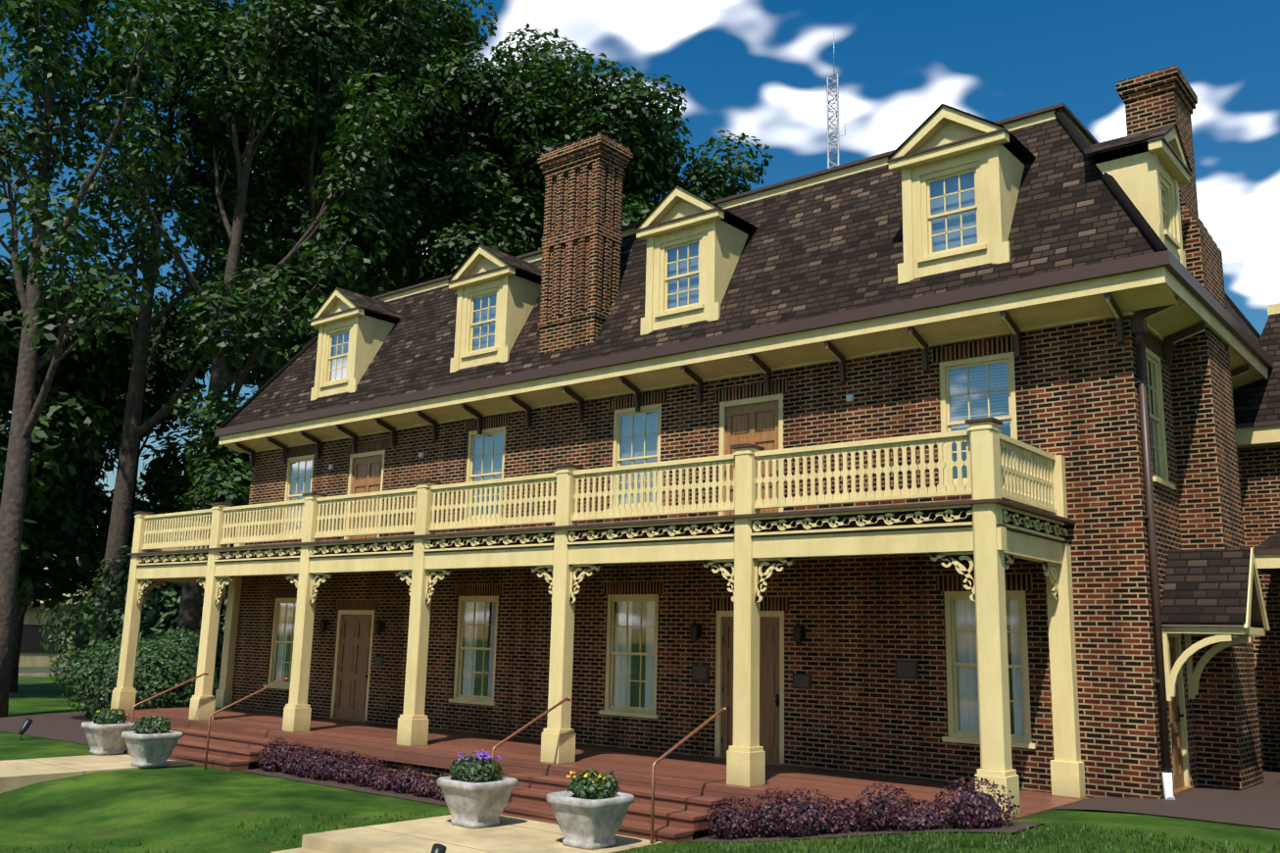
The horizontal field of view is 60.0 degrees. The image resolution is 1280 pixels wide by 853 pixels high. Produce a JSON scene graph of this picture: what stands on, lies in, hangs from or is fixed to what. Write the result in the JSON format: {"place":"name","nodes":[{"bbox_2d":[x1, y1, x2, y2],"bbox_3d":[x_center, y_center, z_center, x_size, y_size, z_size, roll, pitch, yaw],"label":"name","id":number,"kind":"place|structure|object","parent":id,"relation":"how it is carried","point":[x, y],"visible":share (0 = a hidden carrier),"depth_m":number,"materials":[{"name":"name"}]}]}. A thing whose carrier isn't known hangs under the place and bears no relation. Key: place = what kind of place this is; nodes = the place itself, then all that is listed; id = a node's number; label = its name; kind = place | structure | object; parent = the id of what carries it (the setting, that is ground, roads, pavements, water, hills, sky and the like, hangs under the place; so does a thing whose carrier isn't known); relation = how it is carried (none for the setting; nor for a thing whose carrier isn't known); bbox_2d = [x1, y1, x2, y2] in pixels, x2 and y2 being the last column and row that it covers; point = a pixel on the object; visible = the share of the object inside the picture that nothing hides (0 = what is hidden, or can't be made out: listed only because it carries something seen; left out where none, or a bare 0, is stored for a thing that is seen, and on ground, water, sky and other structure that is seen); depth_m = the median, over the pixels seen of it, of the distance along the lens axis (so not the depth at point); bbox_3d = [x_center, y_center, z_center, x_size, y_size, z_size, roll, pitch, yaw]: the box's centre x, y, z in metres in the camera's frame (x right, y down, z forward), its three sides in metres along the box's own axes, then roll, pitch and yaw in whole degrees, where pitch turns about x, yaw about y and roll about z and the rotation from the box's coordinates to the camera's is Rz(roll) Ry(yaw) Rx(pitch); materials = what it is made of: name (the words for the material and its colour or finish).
{"place":"outdoors","nodes":[
{"label":"outdoors","id":0,"kind":"place"},
{"bbox_2d":[18,668,70,676],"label":"distant road","id":1,"kind":"structure","parent":0,"point":[33,671],"depth_m":63.17,"materials":[{"name":"grey asphalt"}]},
{"bbox_2d":[18,602,81,667],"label":"background building","id":2,"kind":"structure","parent":0,"point":[32,653],"depth_m":72.30,"materials":[{"name":"white paint"}]},
{"bbox_2d":[127,497,1075,583],"bbox_3d":[-3.251,2.538,21.482,22.030,0.620,2.807,-8,-14,39],"label":"decorative frieze","id":3,"kind":"object","parent":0,"point":[1019,544],"visible":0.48,"depth_m":16.85,"materials":[{"name":"beige wood"}]},
{"bbox_2d":[142,429,1056,550],"bbox_3d":[-3.245,1.729,21.646,21.700,0.830,2.480,-8,-14,39],"label":"balcony railing","id":4,"kind":"object","parent":3,"relation":"on","point":[171,521],"visible":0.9,"depth_m":17.33,"materials":[{"name":"beige wood"}]},
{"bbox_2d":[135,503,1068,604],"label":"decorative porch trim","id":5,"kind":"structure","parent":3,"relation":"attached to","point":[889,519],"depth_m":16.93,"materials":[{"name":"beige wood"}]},
{"bbox_2d":[0,666,1279,852],"bbox_3d":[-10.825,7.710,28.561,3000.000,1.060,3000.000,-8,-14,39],"label":"lawn","id":6,"kind":"structure","parent":0,"point":[156,808],"depth_m":16.36,"materials":[{"name":"green plant"}]},
{"bbox_2d":[18,718,32,739],"bbox_3d":[-14.173,6.986,25.562,0.160,0.504,0.307,-2,-11,15],"label":"spotlight","id":7,"kind":"object","parent":6,"relation":"on","point":[26,723],"visible":0.88,"depth_m":25.51,"materials":[{"name":"black metal"}]},
{"bbox_2d":[0,229,110,566],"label":"tree","id":8,"kind":"object","parent":6,"relation":"on","point":[55,470],"visible":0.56,"depth_m":41.47,"materials":[{"name":"green plant"}]},
{"bbox_2d":[0,711,126,750],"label":"driveway","id":9,"kind":"structure","parent":6,"relation":"on","point":[65,726],"depth_m":29.34,"materials":[{"name":"grey asphalt"}]},
{"bbox_2d":[0,281,173,691],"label":"tree","id":10,"kind":"object","parent":6,"relation":"on","point":[65,532],"visible":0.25,"depth_m":45.09,"materials":[{"name":"green plant"}]},
{"bbox_2d":[36,533,173,681],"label":"understorey","id":11,"kind":"object","parent":6,"relation":"on","point":[77,640],"visible":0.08,"depth_m":53.38,"materials":[{"name":"green plant"}]},
{"bbox_2d":[0,0,221,717],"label":"oak tree","id":12,"kind":"object","parent":6,"relation":"on","point":[42,148],"visible":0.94,"depth_m":35.73,"materials":[{"name":"green plant"}]},
{"bbox_2d":[49,625,217,719],"bbox_3d":[-14.789,7.353,32.700,5.202,2.984,4.408,-8,-14,39],"label":"hedge shrub","id":13,"kind":"object","parent":6,"relation":"on","point":[160,666],"visible":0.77,"depth_m":31.69,"materials":[{"name":"green plant"}]},
{"bbox_2d":[58,299,233,642],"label":"tree","id":14,"kind":"object","parent":6,"relation":"on","point":[165,480],"visible":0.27,"depth_m":51.41,"materials":[{"name":"green plant"}]},
{"bbox_2d":[78,536,233,696],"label":"understorey","id":15,"kind":"object","parent":6,"relation":"on","point":[160,609],"visible":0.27,"depth_m":40.72,"materials":[{"name":"green plant"}]},
{"bbox_2d":[46,0,304,698],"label":"oak tree","id":16,"kind":"object","parent":6,"relation":"on","point":[133,429],"visible":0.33,"depth_m":43.38,"materials":[{"name":"green plant"}]},
{"bbox_2d":[187,673,219,707],"bbox_3d":[-16.007,8.805,37.304,4.182,1.624,3.524,-8,-14,39],"label":"hedge shrub","id":17,"kind":"object","parent":6,"relation":"on","point":[217,687],"visible":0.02,"depth_m":37.36,"materials":[{"name":"green plant"}]},
{"bbox_2d":[166,484,246,547],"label":"understorey","id":18,"kind":"object","parent":6,"relation":"on","point":[182,501],"depth_m":47.23,"materials":[{"name":"green plant"}]},
{"bbox_2d":[164,383,260,600],"bbox_3d":[-13.603,4.216,38.731,6.022,11.574,6.365,-8,-14,39],"label":"tree","id":19,"kind":"object","parent":6,"relation":"on","point":[233,488],"visible":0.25,"depth_m":38.08,"materials":[{"name":"green plant"}]},
{"bbox_2d":[28,0,486,671],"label":"oak tree","id":20,"kind":"object","parent":6,"relation":"on","point":[230,100],"visible":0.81,"depth_m":41.32,"materials":[{"name":"green plant"}]},
{"bbox_2d":[187,136,435,392],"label":"tree","id":21,"kind":"object","parent":6,"relation":"on","point":[295,222],"visible":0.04,"depth_m":64.95,"materials":[{"name":"green plant"}]},
{"bbox_2d":[158,0,468,380],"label":"oak tree","id":22,"kind":"object","parent":6,"relation":"on","point":[321,121],"visible":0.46,"depth_m":47.89,"materials":[{"name":"green plant"}]},
{"bbox_2d":[0,752,662,852],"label":"concrete walks","id":23,"kind":"structure","parent":6,"relation":"on","point":[510,834],"depth_m":14.52,"materials":[{"name":"beige concrete"}]},
{"bbox_2d":[81,707,134,754],"bbox_3d":[-10.981,6.282,22.921,0.900,0.929,0.900,-8,-14,39],"label":"planter urn","id":24,"kind":"object","parent":23,"relation":"on","point":[105,739],"depth_m":22.68,"materials":[{"name":"white stone"}]},
{"bbox_2d":[121,715,183,767],"bbox_3d":[-9.306,5.982,21.124,0.900,0.926,0.900,-8,-14,39],"label":"planter urn","id":25,"kind":"object","parent":23,"relation":"on","point":[150,750],"depth_m":20.89,"materials":[{"name":"white stone"}]},
{"bbox_2d":[437,748,517,828],"bbox_3d":[-2.261,5.004,15.379,0.913,1.002,0.900,-8,-14,39],"label":"planter urn","id":26,"kind":"object","parent":23,"relation":"on","point":[475,805],"depth_m":15.14,"materials":[{"name":"white stone"}]},
{"bbox_2d":[546,768,634,849],"bbox_3d":[-0.631,4.824,14.055,0.900,0.927,0.900,-8,-14,39],"label":"planter urn","id":27,"kind":"object","parent":23,"relation":"on","point":[586,823],"depth_m":13.81,"materials":[{"name":"white stone"}]},
{"bbox_2d":[242,768,446,805],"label":"bed mulch","id":28,"kind":"object","parent":6,"relation":"on","point":[369,789],"visible":0.4,"depth_m":19.07,"materials":[{"name":"brown soil"}]},
{"bbox_2d":[286,131,440,295],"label":"tree","id":29,"kind":"object","parent":6,"relation":"on","point":[303,216],"visible":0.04,"depth_m":65.65,"materials":[{"name":"green plant"}]},
{"bbox_2d":[257,737,488,799],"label":"purple shrubs","id":30,"kind":"object","parent":6,"relation":"on","point":[346,768],"visible":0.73,"depth_m":19.56,"materials":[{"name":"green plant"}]},
{"bbox_2d":[256,0,587,311],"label":"oak tree","id":31,"kind":"object","parent":6,"relation":"on","point":[485,200],"visible":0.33,"depth_m":51.97,"materials":[{"name":"green plant"}]},
{"bbox_2d":[127,672,726,843],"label":"handrails","id":32,"kind":"object","parent":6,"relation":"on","point":[675,746],"visible":0.83,"depth_m":16.71,"materials":[{"name":"brown metal"}]},
{"bbox_2d":[430,842,446,852],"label":"spotlight","id":33,"kind":"object","parent":6,"relation":"on","point":[438,848],"visible":1,"depth_m":12.48,"materials":[{"name":"black metal"}]},
{"bbox_2d":[379,74,560,287],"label":"tree","id":34,"kind":"object","parent":6,"relation":"on","point":[422,246],"depth_m":71.17,"materials":[{"name":"green plant"}]},
{"bbox_2d":[134,724,869,830],"bbox_3d":[-3.376,6.752,20.638,21.990,1.180,2.860,-8,-14,39],"label":"mulch bed","id":35,"kind":"object","parent":6,"relation":"on","point":[424,770],"depth_m":19.34,"materials":[{"name":"brown soil"}]},
{"bbox_2d":[410,22,651,278],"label":"oak tree","id":36,"kind":"object","parent":6,"relation":"on","point":[539,73],"visible":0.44,"depth_m":52.67,"materials":[{"name":"green plant"}]},
{"bbox_2d":[105,707,1090,843],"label":"porch deck and steps","id":37,"kind":"structure","parent":6,"relation":"on","point":[682,808],"depth_m":17.45,"materials":[{"name":"red wood"}]},
{"bbox_2d":[110,416,1085,818],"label":"porch columns","id":38,"kind":"structure","parent":37,"relation":"on","point":[744,760],"depth_m":15.99,"materials":[{"name":"beige wood"}]},
{"bbox_2d":[0,811,1279,852],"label":"lawn grass","id":39,"kind":"structure","parent":6,"relation":"on","point":[903,843],"depth_m":11.57,"materials":[{"name":"green plant"}]},
{"bbox_2d":[510,51,773,255],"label":"oak tree","id":40,"kind":"object","parent":6,"relation":"on","point":[631,107],"visible":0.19,"depth_m":51.71,"materials":[{"name":"green plant"}]},
{"bbox_2d":[629,196,654,209],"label":"tree","id":41,"kind":"object","parent":6,"relation":"on","point":[645,203],"depth_m":73.14,"materials":[{"name":"green plant"}]},
{"bbox_2d":[231,314,1198,798],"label":"brick walls","id":42,"kind":"structure","parent":6,"relation":"on","point":[866,622],"depth_m":18.01,"materials":[{"name":"brown brick"}]},
{"bbox_2d":[537,132,632,354],"bbox_3d":[-1.220,-3.307,22.818,1.780,5.140,1.000,-8,-14,39],"label":"chimney","id":43,"kind":"object","parent":42,"relation":"on","point":[582,238],"visible":0.92,"depth_m":22.55,"materials":[{"name":"brick"}]},
{"bbox_2d":[318,393,918,689],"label":"wall lights","id":44,"kind":"object","parent":42,"relation":"attached to","point":[907,668],"visible":1,"depth_m":18.16,"materials":[{"name":"black metal"}]},
{"bbox_2d":[263,345,1194,793],"bbox_3d":[-0.685,2.895,22.341,21.105,6.670,1.950,-8,-14,39],"label":"window and door frames","id":45,"kind":"structure","parent":42,"relation":"in","point":[977,387],"depth_m":19.74,"materials":[{"name":"beige wood"}]},
{"bbox_2d":[218,108,1260,428],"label":"mansard roof shingles","id":46,"kind":"object","parent":42,"relation":"on","point":[824,248],"visible":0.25,"depth_m":19.68,"materials":[{"name":"brown tile"}]},
{"bbox_2d":[309,286,400,400],"bbox_3d":[-7.022,-1.974,27.815,1.960,2.754,1.736,-8,-14,39],"label":"dormer front","id":47,"kind":"object","parent":46,"relation":"on","point":[353,332],"visible":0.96,"depth_m":27.31,"materials":[{"name":"yellow paint"}]},
{"bbox_2d":[447,243,541,372],"bbox_3d":[-2.998,-2.506,24.565,1.960,2.754,1.736,-8,-14,39],"label":"dormer front","id":48,"kind":"object","parent":46,"relation":"on","point":[498,296],"visible":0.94,"depth_m":24.04,"materials":[{"name":"yellow paint"}]},
{"bbox_2d":[634,184,751,335],"bbox_3d":[1.182,-3.058,21.191,1.960,2.754,1.736,-8,-14,39],"label":"dormer front","id":49,"kind":"object","parent":46,"relation":"on","point":[695,244],"visible":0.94,"depth_m":20.66,"materials":[{"name":"yellow paint"}]},
{"bbox_2d":[371,102,1099,301],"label":"roof trim","id":50,"kind":"structure","parent":46,"relation":"attached to","point":[1008,123],"depth_m":20.98,"materials":[{"name":"beige wood"}]},
{"bbox_2d":[886,103,1033,284],"bbox_3d":[5.284,-3.600,17.878,1.960,2.754,1.736,-8,-14,39],"label":"dormer front","id":51,"kind":"object","parent":46,"relation":"on","point":[961,172],"visible":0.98,"depth_m":17.36,"materials":[{"name":"yellow paint"}]},
{"bbox_2d":[1083,123,1191,268],"bbox_3d":[7.458,-3.426,16.792,1.371,2.104,1.600,-8,-14,39],"label":"dormer window","id":52,"kind":"structure","parent":46,"relation":"on","point":[1150,172],"depth_m":16.39,"materials":[{"name":"yellow paint"}]},
{"bbox_2d":[214,249,1273,466],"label":"roof eaves","id":53,"kind":"object","parent":42,"relation":"attached to","point":[1146,284],"visible":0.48,"depth_m":18.51,"materials":[{"name":"beige wood"}]},
{"bbox_2d":[1130,311,1175,799],"bbox_3d":[6.990,1.669,15.110,0.194,6.648,0.224,-8,-14,39],"label":"downpipe","id":54,"kind":"object","parent":42,"relation":"attached to","point":[1138,322],"visible":0.94,"depth_m":15.08,"materials":[{"name":"brown"}]},
{"bbox_2d":[1115,64,1263,789],"bbox_3d":[8.636,0.546,17.431,1.100,12.720,1.450,-8,-14,39],"label":"chimney","id":55,"kind":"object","parent":42,"relation":"attached to","point":[1227,736],"depth_m":16.80,"materials":[{"name":"brick"}]},
{"bbox_2d":[1160,546,1270,700],"bbox_3d":[8.023,2.758,15.468,1.087,2.100,1.460,-8,-14,39],"label":"door canopy","id":56,"kind":"object","parent":42,"relation":"attached to","point":[1217,593],"visible":1,"depth_m":15.26,"materials":[{"name":"brown paint"}]},
{"bbox_2d":[824,31,845,168],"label":"radio tower","id":57,"kind":"structure","parent":6,"relation":"on","point":[836,113],"depth_m":92.18,"materials":[{"name":"silver metal"}]},
{"bbox_2d":[689,821,1045,841],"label":"bed mulch","id":58,"kind":"object","parent":6,"relation":"on","point":[1015,825],"visible":0.33,"depth_m":12.86,"materials":[{"name":"brown soil"}]},
{"bbox_2d":[704,776,1019,839],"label":"purple shrubs","id":59,"kind":"object","parent":58,"relation":"on","point":[971,810],"visible":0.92,"depth_m":13.38,"materials":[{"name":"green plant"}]},
{"bbox_2d":[1054,769,1279,828],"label":"paved path","id":60,"kind":"structure","parent":6,"relation":"on","point":[1257,805],"depth_m":13.98,"materials":[{"name":"concrete"}]},
{"bbox_2d":[1232,302,1279,770],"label":"wing annex","id":61,"kind":"object","parent":6,"relation":"on","point":[1256,408],"visible":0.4,"depth_m":19.52,"materials":[{"name":"brick"}]},
{"bbox_2d":[0,0,1279,603],"label":"sky","id":62,"kind":"structure","parent":0,"point":[760,69],"materials":[{"name":"blue"}]}
]}

